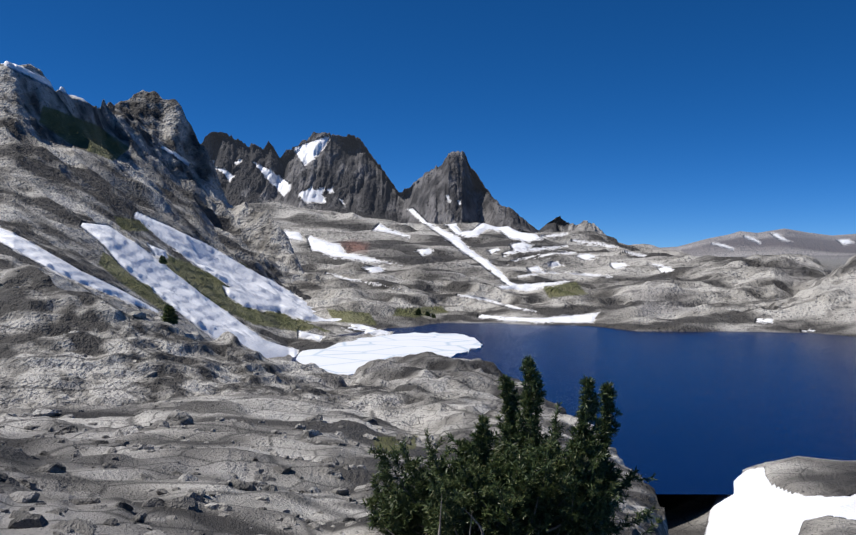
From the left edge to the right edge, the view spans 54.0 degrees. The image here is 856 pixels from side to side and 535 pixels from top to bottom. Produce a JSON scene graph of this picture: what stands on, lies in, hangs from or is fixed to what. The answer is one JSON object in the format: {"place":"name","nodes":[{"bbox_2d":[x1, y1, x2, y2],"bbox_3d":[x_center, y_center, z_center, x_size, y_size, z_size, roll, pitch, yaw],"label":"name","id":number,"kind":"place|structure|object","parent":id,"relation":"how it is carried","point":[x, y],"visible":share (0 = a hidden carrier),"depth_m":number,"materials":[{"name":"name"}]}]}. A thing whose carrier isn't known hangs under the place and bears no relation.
{"place":"outdoors","nodes":[
{"label":"outdoors","id":0,"kind":"place"},
{"bbox_2d":[0,61,393,357],"bbox_3d":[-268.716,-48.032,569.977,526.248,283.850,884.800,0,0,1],"label":"hillside","id":1,"kind":"structure","parent":0,"point":[110,202],"depth_m":505.93,"materials":[{"name":"grey stone"}]},
{"bbox_2d":[159,255,435,323],"bbox_3d":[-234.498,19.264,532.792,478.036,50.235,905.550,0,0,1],"label":"trees","id":2,"kind":"object","parent":1,"relation":"on","point":[169,314],"depth_m":77.00,"materials":[{"name":"green plant"}]},
{"bbox_2d":[0,202,855,534],"bbox_3d":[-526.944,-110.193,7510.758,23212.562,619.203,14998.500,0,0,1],"label":"ground","id":3,"kind":"structure","parent":0,"point":[378,274],"depth_m":75.74,"materials":[{"name":"grey stone"}]},
{"bbox_2d":[0,270,646,534],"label":"rocks","id":4,"kind":"object","parent":3,"relation":"on","point":[23,518],"visible":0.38,"depth_m":15.78,"materials":[{"name":"grey stone"}]},
{"bbox_2d":[361,354,662,534],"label":"pines","id":5,"kind":"object","parent":3,"relation":"on","point":[455,485],"depth_m":11.27,"materials":[{"name":"green plant"}]},
{"bbox_2d":[0,0,855,247],"label":"sky","id":6,"kind":"structure","parent":0,"point":[658,123],"materials":[{"name":"blue"}]},
{"bbox_2d":[201,132,692,255],"bbox_3d":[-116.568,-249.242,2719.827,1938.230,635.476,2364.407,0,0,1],"label":"peaks","id":7,"kind":"object","parent":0,"point":[325,171],"visible":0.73,"depth_m":3160.97,"materials":[{"name":"grey stone"}]},
{"bbox_2d":[291,323,855,494],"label":"lake","id":8,"kind":"structure","parent":0,"point":[715,412],"depth_m":282.53,"materials":[{"name":"liquid"}]},
{"bbox_2d":[296,332,481,374],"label":"snow patch","id":9,"kind":"object","parent":8,"relation":"on","point":[348,358],"visible":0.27,"depth_m":408.85,"materials":[{"name":"white snow"}]}
]}

